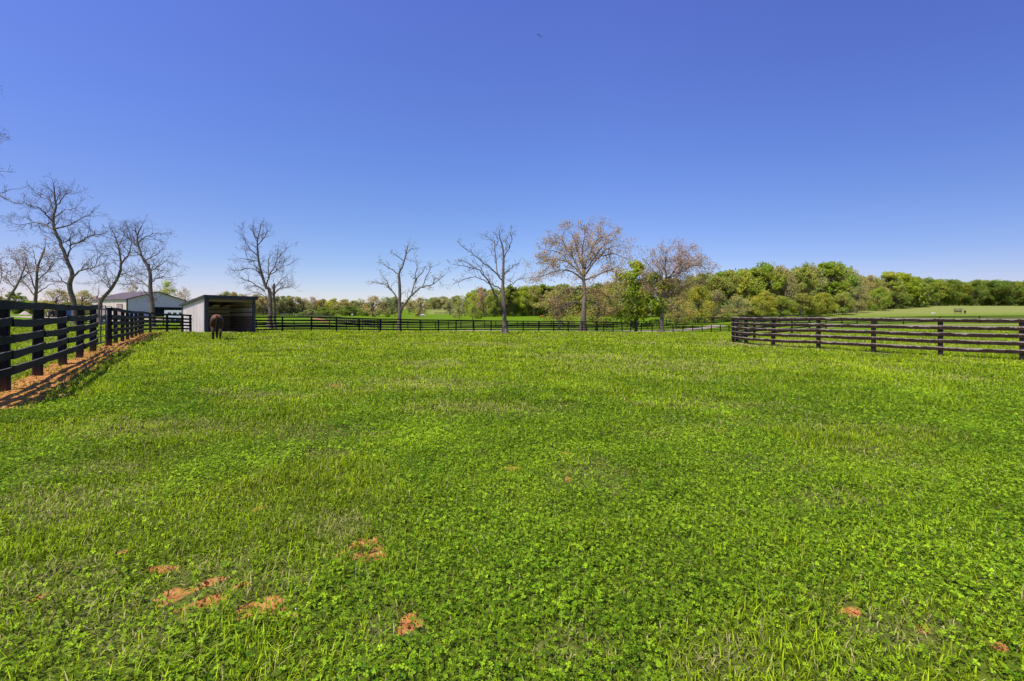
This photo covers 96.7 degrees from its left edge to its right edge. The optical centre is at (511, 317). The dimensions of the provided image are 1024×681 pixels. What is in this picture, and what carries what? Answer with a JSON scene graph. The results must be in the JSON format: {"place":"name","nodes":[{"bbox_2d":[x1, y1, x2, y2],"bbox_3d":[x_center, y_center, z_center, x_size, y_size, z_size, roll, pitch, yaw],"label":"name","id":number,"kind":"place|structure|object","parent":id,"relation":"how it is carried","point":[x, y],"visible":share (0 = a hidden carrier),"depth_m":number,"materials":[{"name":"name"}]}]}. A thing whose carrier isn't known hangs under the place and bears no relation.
{"place":"outdoors","nodes":[
{"label":"outdoors","id":0,"kind":"place"},
{"bbox_2d":[0,332,174,408],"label":"soil","id":1,"kind":"structure","parent":0,"point":[7,401],"depth_m":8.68,"materials":[{"name":"brown soil"}]},
{"bbox_2d":[0,300,97,391],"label":"board fence","id":2,"kind":"object","parent":1,"relation":"on","point":[38,333],"visible":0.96,"depth_m":9.14,"materials":[{"name":"black paint"}]},
{"bbox_2d":[222,325,722,332],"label":"driveway","id":3,"kind":"structure","parent":0,"point":[605,330],"depth_m":96.94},
{"bbox_2d":[0,303,1023,680],"bbox_3d":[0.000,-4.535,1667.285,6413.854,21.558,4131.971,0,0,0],"label":"ground","id":4,"kind":"structure","parent":0,"point":[866,313],"depth_m":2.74,"materials":[{"name":"green plant"}]},
{"bbox_2d":[3,291,27,313],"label":"leafy tree","id":5,"kind":"object","parent":4,"relation":"on","point":[15,297],"visible":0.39,"depth_m":139.80,"materials":[{"name":"green plant"}]},
{"bbox_2d":[0,86,36,220],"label":"bare tree","id":6,"kind":"object","parent":4,"relation":"on","point":[7,185],"visible":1,"depth_m":27.08,"materials":[{"name":"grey plant"}]},
{"bbox_2d":[0,246,46,300],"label":"bare tree","id":7,"kind":"object","parent":4,"relation":"on","point":[14,288],"visible":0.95,"depth_m":88.74,"materials":[{"name":"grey plant"}]},
{"bbox_2d":[0,236,71,318],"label":"bare tree","id":8,"kind":"object","parent":4,"relation":"on","point":[36,288],"visible":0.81,"depth_m":90.90,"materials":[{"name":"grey plant"}]},
{"bbox_2d":[40,288,76,310],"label":"leafy tree","id":9,"kind":"object","parent":4,"relation":"on","point":[63,293],"visible":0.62,"depth_m":149.84,"materials":[{"name":"green plant"}]},
{"bbox_2d":[2,172,124,324],"bbox_3d":[-51.244,-7.431,51.281,15.106,17.630,6.354,0,0,0],"label":"bare tree","id":10,"kind":"object","parent":4,"relation":"on","point":[65,256],"visible":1,"depth_m":51.15,"materials":[{"name":"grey plant"}]},
{"bbox_2d":[74,290,92,313],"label":"leafy tree","id":11,"kind":"object","parent":4,"relation":"on","point":[87,295],"visible":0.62,"depth_m":156.16,"materials":[{"name":"green plant"}]},
{"bbox_2d":[74,220,150,324],"bbox_3d":[-46.924,-5.099,54.516,10.811,12.892,4.738,0,0,18],"label":"bare tree","id":12,"kind":"object","parent":4,"relation":"on","point":[102,298],"visible":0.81,"depth_m":54.15,"materials":[{"name":"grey plant"}]},
{"bbox_2d":[90,291,185,315],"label":"metal barn","id":13,"kind":"structure","parent":4,"relation":"on","point":[126,300],"depth_m":122.62,"materials":[{"name":"white metal"}]},
{"bbox_2d":[105,307,191,345],"bbox_3d":[-21.121,0.503,26.152,2.035,1.799,22.068,0,0,-29],"label":"board fence","id":14,"kind":"object","parent":4,"relation":"on","point":[137,328],"visible":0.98,"depth_m":23.96,"materials":[{"name":"black paint"}]},
{"bbox_2d":[97,308,107,344],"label":"pipe gate","id":15,"kind":"structure","parent":14,"relation":"attached to","point":[101,323],"depth_m":15.78,"materials":[{"name":"grey metal"}]},
{"bbox_2d":[111,215,188,326],"bbox_3d":[-40.055,-5.044,50.184,9.681,12.780,5.085,0,0,0],"label":"bare tree","id":16,"kind":"object","parent":4,"relation":"on","point":[151,300],"visible":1,"depth_m":49.80,"materials":[{"name":"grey plant"}]},
{"bbox_2d":[154,277,179,295],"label":"leafy tree","id":17,"kind":"object","parent":4,"relation":"on","point":[166,289],"visible":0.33,"depth_m":157.55,"materials":[{"name":"green plant"}]},
{"bbox_2d":[164,310,181,319],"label":"horse trailer","id":18,"kind":"object","parent":4,"relation":"on","point":[172,311],"visible":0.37,"depth_m":99.02,"materials":[{"name":"white paint"}]},
{"bbox_2d":[210,314,223,339],"bbox_3d":[-16.736,0.575,25.805,0.664,1.516,2.569,0,0,-33],"label":"horse","id":19,"kind":"object","parent":4,"relation":"on","point":[216,323],"visible":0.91,"depth_m":25.01},
{"bbox_2d":[179,295,257,332],"bbox_3d":[-25.695,-0.217,39.891,5.100,3.250,4.270,0,0,35],"label":"horse shelter","id":20,"kind":"object","parent":4,"relation":"on","point":[237,313],"visible":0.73,"depth_m":40.04,"materials":[{"name":"beige metal"}]},
{"bbox_2d":[11,296,468,314],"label":"woods","id":21,"kind":"object","parent":4,"relation":"on","point":[368,306],"visible":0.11,"depth_m":284.33,"materials":[{"name":"green plant"}]},
{"bbox_2d":[254,294,266,314],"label":"leafy tree","id":22,"kind":"object","parent":4,"relation":"on","point":[258,302],"visible":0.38,"depth_m":234.66,"materials":[{"name":"green plant"}]},
{"bbox_2d":[227,217,300,328],"bbox_3d":[-32.958,-6.011,61.990,10.013,15.534,7.809,0,0,0],"label":"twin trunk tree","id":23,"kind":"object","parent":4,"relation":"on","point":[271,294],"visible":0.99,"depth_m":61.24,"materials":[{"name":"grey plant"}]},
{"bbox_2d":[267,296,292,314],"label":"leafy tree","id":24,"kind":"object","parent":4,"relation":"on","point":[280,309],"visible":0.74,"depth_m":239.59,"materials":[{"name":"green plant"}]},
{"bbox_2d":[278,295,302,314],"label":"leafy tree","id":25,"kind":"object","parent":4,"relation":"on","point":[296,299],"visible":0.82,"depth_m":243.93,"materials":[{"name":"green plant"}]},
{"bbox_2d":[293,297,314,312],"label":"leafy tree","id":26,"kind":"object","parent":4,"relation":"on","point":[304,307],"visible":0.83,"depth_m":249.19,"materials":[{"name":"green plant"}]},
{"bbox_2d":[261,313,381,328],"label":"diagonal fence","id":27,"kind":"object","parent":4,"relation":"on","point":[313,314],"visible":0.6,"depth_m":149.36,"materials":[{"name":"black wood"}]},
{"bbox_2d":[315,299,328,311],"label":"leafy tree","id":28,"kind":"object","parent":4,"relation":"on","point":[319,304],"visible":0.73,"depth_m":253.94,"materials":[{"name":"green plant"}]},
{"bbox_2d":[316,307,335,315],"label":"bush","id":29,"kind":"object","parent":4,"relation":"on","point":[329,310],"visible":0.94,"depth_m":233.23,"materials":[{"name":"green plant"}]},
{"bbox_2d":[324,298,339,313],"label":"leafy tree","id":30,"kind":"object","parent":4,"relation":"on","point":[331,302],"visible":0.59,"depth_m":248.96,"materials":[{"name":"green plant"}]},
{"bbox_2d":[331,299,352,314],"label":"leafy tree","id":31,"kind":"object","parent":4,"relation":"on","point":[338,304],"visible":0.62,"depth_m":248.92,"materials":[{"name":"green plant"}]},
{"bbox_2d":[334,306,360,315],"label":"bush","id":32,"kind":"object","parent":4,"relation":"on","point":[346,310],"visible":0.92,"depth_m":231.00,"materials":[{"name":"green plant"}]},
{"bbox_2d":[362,296,381,314],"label":"leafy tree","id":33,"kind":"object","parent":4,"relation":"on","point":[374,301],"visible":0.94,"depth_m":219.14,"materials":[{"name":"green plant"}]},
{"bbox_2d":[377,297,393,314],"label":"leafy tree","id":34,"kind":"object","parent":4,"relation":"on","point":[388,301],"visible":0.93,"depth_m":217.24,"materials":[{"name":"green plant"}]},
{"bbox_2d":[32,315,750,328],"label":"lane fence","id":35,"kind":"object","parent":4,"relation":"on","point":[666,323],"visible":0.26,"depth_m":84.71,"materials":[{"name":"black paint"}]},
{"bbox_2d":[389,296,401,312],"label":"leafy tree","id":36,"kind":"object","parent":4,"relation":"on","point":[394,309],"visible":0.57,"depth_m":229.05,"materials":[{"name":"green plant"}]},
{"bbox_2d":[368,236,451,328],"bbox_3d":[-14.411,-4.744,65.322,13.790,13.747,5.456,0,0,22],"label":"budding tree","id":37,"kind":"object","parent":4,"relation":"on","point":[400,307],"visible":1,"depth_m":64.85,"materials":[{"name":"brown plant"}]},
{"bbox_2d":[403,297,417,312],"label":"leafy tree","id":38,"kind":"object","parent":4,"relation":"on","point":[409,307],"visible":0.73,"depth_m":289.43,"materials":[{"name":"green plant"}]},
{"bbox_2d":[411,296,431,315],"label":"leafy tree","id":39,"kind":"object","parent":4,"relation":"on","point":[419,307],"visible":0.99,"depth_m":224.94,"materials":[{"name":"green plant"}]},
{"bbox_2d":[424,297,441,307],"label":"leafy tree","id":40,"kind":"object","parent":4,"relation":"on","point":[431,303],"visible":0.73,"depth_m":418.58,"materials":[{"name":"green plant"}]},
{"bbox_2d":[433,296,454,309],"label":"leafy tree","id":41,"kind":"object","parent":4,"relation":"on","point":[443,300],"visible":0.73,"depth_m":414.41,"materials":[{"name":"green plant"}]},
{"bbox_2d":[468,303,478,319],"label":"leafy tree","id":42,"kind":"object","parent":4,"relation":"on","point":[472,315],"visible":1,"depth_m":149.47,"materials":[{"name":"green plant"}]},
{"bbox_2d":[467,291,483,313],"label":"leafy tree","id":43,"kind":"object","parent":4,"relation":"on","point":[472,297],"visible":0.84,"depth_m":195.01,"materials":[{"name":"green plant"}]},
{"bbox_2d":[473,286,490,316],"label":"leafy tree","id":44,"kind":"object","parent":4,"relation":"on","point":[481,294],"visible":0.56,"depth_m":205.48,"materials":[{"name":"green plant"}]},
{"bbox_2d":[445,223,527,333],"bbox_3d":[-2.371,-3.856,43.138,5.888,11.251,8.602,0,0,33],"label":"bare tree","id":45,"kind":"object","parent":4,"relation":"on","point":[504,319],"visible":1,"depth_m":43.81,"materials":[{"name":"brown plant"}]},
{"bbox_2d":[485,295,501,316],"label":"leafy tree","id":46,"kind":"object","parent":4,"relation":"on","point":[494,307],"visible":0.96,"depth_m":198.43,"materials":[{"name":"green plant"}]},
{"bbox_2d":[496,293,511,314],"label":"leafy tree","id":47,"kind":"object","parent":4,"relation":"on","point":[508,311],"visible":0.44,"depth_m":201.81,"materials":[{"name":"green plant"}]},
{"bbox_2d":[500,285,522,315],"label":"leafy tree","id":48,"kind":"object","parent":4,"relation":"on","point":[510,292],"visible":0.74,"depth_m":202.69,"materials":[{"name":"green plant"}]},
{"bbox_2d":[0,336,1023,680],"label":"clover","id":49,"kind":"object","parent":4,"relation":"on","point":[628,648],"visible":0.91,"depth_m":3.35,"materials":[{"name":"green plant"}]},
{"bbox_2d":[256,316,779,331],"bbox_3d":[14.241,1.424,68.317,92.904,3.061,5.033,0,0,-34],"label":"paddock fence","id":50,"kind":"object","parent":4,"relation":"on","point":[473,325],"visible":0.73,"depth_m":54.57,"materials":[{"name":"black paint"}]},
{"bbox_2d":[26,373,1009,651],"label":"dirt patches","id":51,"kind":"object","parent":4,"relation":"on","point":[1000,647],"visible":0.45,"depth_m":2.30,"materials":[{"name":"brown soil"}]},
{"bbox_2d":[509,285,532,315],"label":"leafy tree","id":52,"kind":"object","parent":4,"relation":"on","point":[520,308],"visible":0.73,"depth_m":204.28,"materials":[{"name":"green plant"}]},
{"bbox_2d":[522,284,544,315],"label":"leafy tree","id":53,"kind":"object","parent":4,"relation":"on","point":[533,288],"visible":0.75,"depth_m":202.26,"materials":[{"name":"green plant"}]},
{"bbox_2d":[531,283,550,315],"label":"leafy tree","id":54,"kind":"object","parent":4,"relation":"on","point":[542,287],"visible":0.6,"depth_m":202.81,"materials":[{"name":"green plant"}]},
{"bbox_2d":[532,289,579,328],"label":"leafy tree","id":55,"kind":"object","parent":4,"relation":"on","point":[552,311],"visible":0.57,"depth_m":87.95,"materials":[{"name":"green plant"}]},
{"bbox_2d":[543,284,571,313],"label":"leafy tree","id":56,"kind":"object","parent":4,"relation":"on","point":[552,287],"visible":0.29,"depth_m":204.43,"materials":[{"name":"green plant"}]},
{"bbox_2d":[561,284,578,313],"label":"leafy tree","id":57,"kind":"object","parent":4,"relation":"on","point":[574,292],"visible":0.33,"depth_m":205.51,"materials":[{"name":"green plant"}]},
{"bbox_2d":[517,210,638,331],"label":"oak tree","id":58,"kind":"object","parent":4,"relation":"on","point":[584,268],"visible":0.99,"depth_m":69.33,"materials":[{"name":"brown plant"}]},
{"bbox_2d":[569,286,628,330],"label":"leafy tree","id":59,"kind":"object","parent":4,"relation":"on","point":[593,310],"visible":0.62,"depth_m":80.95,"materials":[{"name":"green plant"}]},
{"bbox_2d":[605,259,673,331],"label":"leafy tree","id":60,"kind":"object","parent":4,"relation":"on","point":[636,298],"visible":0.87,"depth_m":77.05,"materials":[{"name":"green plant"}]},
{"bbox_2d":[638,280,666,316],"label":"leafy tree","id":61,"kind":"object","parent":4,"relation":"on","point":[654,297],"visible":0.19,"depth_m":180.61,"materials":[{"name":"green plant"}]},
{"bbox_2d":[659,280,695,316],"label":"leafy tree","id":62,"kind":"object","parent":4,"relation":"on","point":[674,299],"visible":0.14,"depth_m":174.98,"materials":[{"name":"green plant"}]},
{"bbox_2d":[635,237,722,331],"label":"bare tree","id":63,"kind":"object","parent":4,"relation":"on","point":[682,264],"visible":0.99,"depth_m":75.13,"materials":[{"name":"brown plant"}]},
{"bbox_2d":[664,295,697,326],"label":"leafy tree","id":64,"kind":"object","parent":4,"relation":"on","point":[687,312],"visible":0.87,"depth_m":99.30,"materials":[{"name":"green plant"}]},
{"bbox_2d":[680,285,716,323],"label":"leafy tree","id":65,"kind":"object","parent":4,"relation":"on","point":[695,294],"visible":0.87,"depth_m":110.58,"materials":[{"name":"green plant"}]},
{"bbox_2d":[682,273,729,312],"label":"leafy tree","id":66,"kind":"object","parent":4,"relation":"on","point":[716,280],"visible":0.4,"depth_m":157.91,"materials":[{"name":"green plant"}]},
{"bbox_2d":[702,289,729,321],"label":"leafy tree","id":67,"kind":"object","parent":4,"relation":"on","point":[717,294],"visible":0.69,"depth_m":120.80,"materials":[{"name":"green plant"}]},
{"bbox_2d":[709,271,736,311],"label":"leafy tree","id":68,"kind":"object","parent":4,"relation":"on","point":[719,273],"visible":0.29,"depth_m":158.84,"materials":[{"name":"green plant"}]},
{"bbox_2d":[717,271,743,314],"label":"leafy tree","id":69,"kind":"object","parent":4,"relation":"on","point":[733,283],"visible":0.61,"depth_m":155.27,"materials":[{"name":"green plant"}]},
{"bbox_2d":[722,295,754,316],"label":"leafy tree","id":70,"kind":"object","parent":4,"relation":"on","point":[742,312],"visible":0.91,"depth_m":139.95,"materials":[{"name":"green plant"}]},
{"bbox_2d":[463,265,1022,316],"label":"woods","id":71,"kind":"object","parent":4,"relation":"on","point":[920,301],"visible":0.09,"depth_m":207.38,"materials":[{"name":"green plant"}]},
{"bbox_2d":[724,269,770,316],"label":"leafy tree","id":72,"kind":"object","parent":4,"relation":"on","point":[748,282],"visible":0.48,"depth_m":154.84,"materials":[{"name":"green plant"}]},
{"bbox_2d":[740,267,780,316],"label":"leafy tree","id":73,"kind":"object","parent":4,"relation":"on","point":[755,271],"visible":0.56,"depth_m":155.03,"materials":[{"name":"green plant"}]},
{"bbox_2d":[750,290,776,316],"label":"leafy tree","id":74,"kind":"object","parent":4,"relation":"on","point":[764,302],"visible":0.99,"depth_m":138.91,"materials":[{"name":"green plant"}]},
{"bbox_2d":[753,261,790,315],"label":"leafy tree","id":75,"kind":"object","parent":4,"relation":"on","point":[766,270],"visible":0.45,"depth_m":155.88,"materials":[{"name":"green plant"}]},
{"bbox_2d":[768,296,797,316],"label":"leafy tree","id":76,"kind":"object","parent":4,"relation":"on","point":[780,301],"visible":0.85,"depth_m":144.22,"materials":[{"name":"green plant"}]},
{"bbox_2d":[771,264,799,315],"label":"leafy tree","id":77,"kind":"object","parent":4,"relation":"on","point":[790,283],"visible":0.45,"depth_m":156.15,"materials":[{"name":"green plant"}]},
{"bbox_2d":[787,293,818,316],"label":"leafy tree","id":78,"kind":"object","parent":4,"relation":"on","point":[804,298],"visible":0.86,"depth_m":144.51,"materials":[{"name":"green plant"}]},
{"bbox_2d":[789,266,823,314],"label":"leafy tree","id":79,"kind":"object","parent":4,"relation":"on","point":[804,274],"visible":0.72,"depth_m":155.91,"materials":[{"name":"green plant"}]},
{"bbox_2d":[796,261,829,306],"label":"leafy tree","id":80,"kind":"object","parent":4,"relation":"on","point":[814,271],"visible":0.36,"depth_m":159.35,"materials":[{"name":"green plant"}]},
{"bbox_2d":[804,292,839,316],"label":"leafy tree","id":81,"kind":"object","parent":4,"relation":"on","point":[820,300],"visible":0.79,"depth_m":145.78,"materials":[{"name":"green plant"}]},
{"bbox_2d":[804,261,851,311],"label":"leafy tree","id":82,"kind":"object","parent":4,"relation":"on","point":[829,268],"visible":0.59,"depth_m":163.55,"materials":[{"name":"green plant"}]},
{"bbox_2d":[818,261,858,311],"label":"leafy tree","id":83,"kind":"object","parent":4,"relation":"on","point":[854,282],"visible":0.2,"depth_m":167.91,"materials":[{"name":"green plant"}]},
{"bbox_2d":[833,291,857,314],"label":"leafy tree","id":84,"kind":"object","parent":4,"relation":"on","point":[848,299],"visible":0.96,"depth_m":150.31,"materials":[{"name":"green plant"}]},
{"bbox_2d":[842,267,869,310],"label":"leafy tree","id":85,"kind":"object","parent":4,"relation":"on","point":[859,281],"visible":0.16,"depth_m":175.37,"materials":[{"name":"green plant"}]},
{"bbox_2d":[842,286,872,312],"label":"leafy tree","id":86,"kind":"object","parent":4,"relation":"on","point":[861,290],"visible":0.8,"depth_m":158.98,"materials":[{"name":"green plant"}]},
{"bbox_2d":[853,274,874,309],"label":"leafy tree","id":87,"kind":"object","parent":4,"relation":"on","point":[868,286],"visible":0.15,"depth_m":184.55,"materials":[{"name":"green plant"}]},
{"bbox_2d":[857,275,891,308],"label":"leafy tree","id":88,"kind":"object","parent":4,"relation":"on","point":[872,283],"visible":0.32,"depth_m":192.08,"materials":[{"name":"green plant"}]},
{"bbox_2d":[731,317,1023,359],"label":"brown fence","id":89,"kind":"object","parent":4,"relation":"on","point":[873,338],"visible":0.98,"depth_m":19.36,"materials":[{"name":"paint"}]},
{"bbox_2d":[865,286,892,310],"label":"leafy tree","id":90,"kind":"object","parent":4,"relation":"on","point":[880,293],"visible":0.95,"depth_m":175.77,"materials":[{"name":"green plant"}]},
{"bbox_2d":[735,316,1023,341],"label":"pen fence","id":91,"kind":"object","parent":4,"relation":"on","point":[877,323],"visible":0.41,"depth_m":70.13,"materials":[{"name":"black wood"}]},
{"bbox_2d":[878,271,902,308],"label":"leafy tree","id":92,"kind":"object","parent":4,"relation":"on","point":[889,276],"visible":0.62,"depth_m":198.33,"materials":[{"name":"green plant"}]},
{"bbox_2d":[875,291,913,308],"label":"leafy tree","id":93,"kind":"object","parent":4,"relation":"on","point":[901,298],"visible":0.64,"depth_m":193.93,"materials":[{"name":"green plant"}]},
{"bbox_2d":[894,272,921,307],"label":"leafy tree","id":94,"kind":"object","parent":4,"relation":"on","point":[911,287],"visible":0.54,"depth_m":204.37,"materials":[{"name":"green plant"}]},
{"bbox_2d":[922,277,948,305],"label":"leafy tree","id":95,"kind":"object","parent":4,"relation":"on","point":[935,283],"visible":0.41,"depth_m":223.62,"materials":[{"name":"green plant"}]},
{"bbox_2d":[929,279,956,305],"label":"leafy tree","id":96,"kind":"object","parent":4,"relation":"on","point":[950,289],"visible":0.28,"depth_m":230.83,"materials":[{"name":"green plant"}]},
{"bbox_2d":[929,279,972,305],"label":"leafy tree","id":97,"kind":"object","parent":4,"relation":"on","point":[952,283],"visible":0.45,"depth_m":232.38,"materials":[{"name":"green plant"}]},
{"bbox_2d":[949,280,974,305],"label":"leafy tree","id":98,"kind":"object","parent":4,"relation":"on","point":[964,287],"visible":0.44,"depth_m":233.90,"materials":[{"name":"green plant"}]},
{"bbox_2d":[960,279,988,305],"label":"leafy tree","id":99,"kind":"object","parent":4,"relation":"on","point":[976,285],"visible":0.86,"depth_m":232.82,"materials":[{"name":"green plant"}]},
{"bbox_2d":[974,279,996,305],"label":"leafy tree","id":100,"kind":"object","parent":4,"relation":"on","point":[986,281],"visible":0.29,"depth_m":235.84,"materials":[{"name":"green plant"}]},
{"bbox_2d":[972,280,1013,305],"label":"leafy tree","id":101,"kind":"object","parent":4,"relation":"on","point":[997,287],"visible":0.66,"depth_m":233.41,"materials":[{"name":"green plant"}]},
{"bbox_2d":[988,279,1018,305],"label":"leafy tree","id":102,"kind":"object","parent":4,"relation":"on","point":[1007,301],"visible":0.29,"depth_m":236.07,"materials":[{"name":"green plant"}]},
{"bbox_2d":[994,280,1023,305],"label":"leafy tree","id":103,"kind":"object","parent":4,"relation":"on","point":[1019,288],"visible":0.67,"depth_m":234.26,"materials":[{"name":"green plant"}]},
{"bbox_2d":[0,0,1023,308],"label":"sky","id":104,"kind":"structure","parent":0,"point":[874,137],"materials":[{"name":"blue"}]},
{"bbox_2d":[813,324,1018,327],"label":"path","id":105,"kind":"structure","parent":0,"point":[970,324],"depth_m":85.98,"materials":[{"name":"green plant"}]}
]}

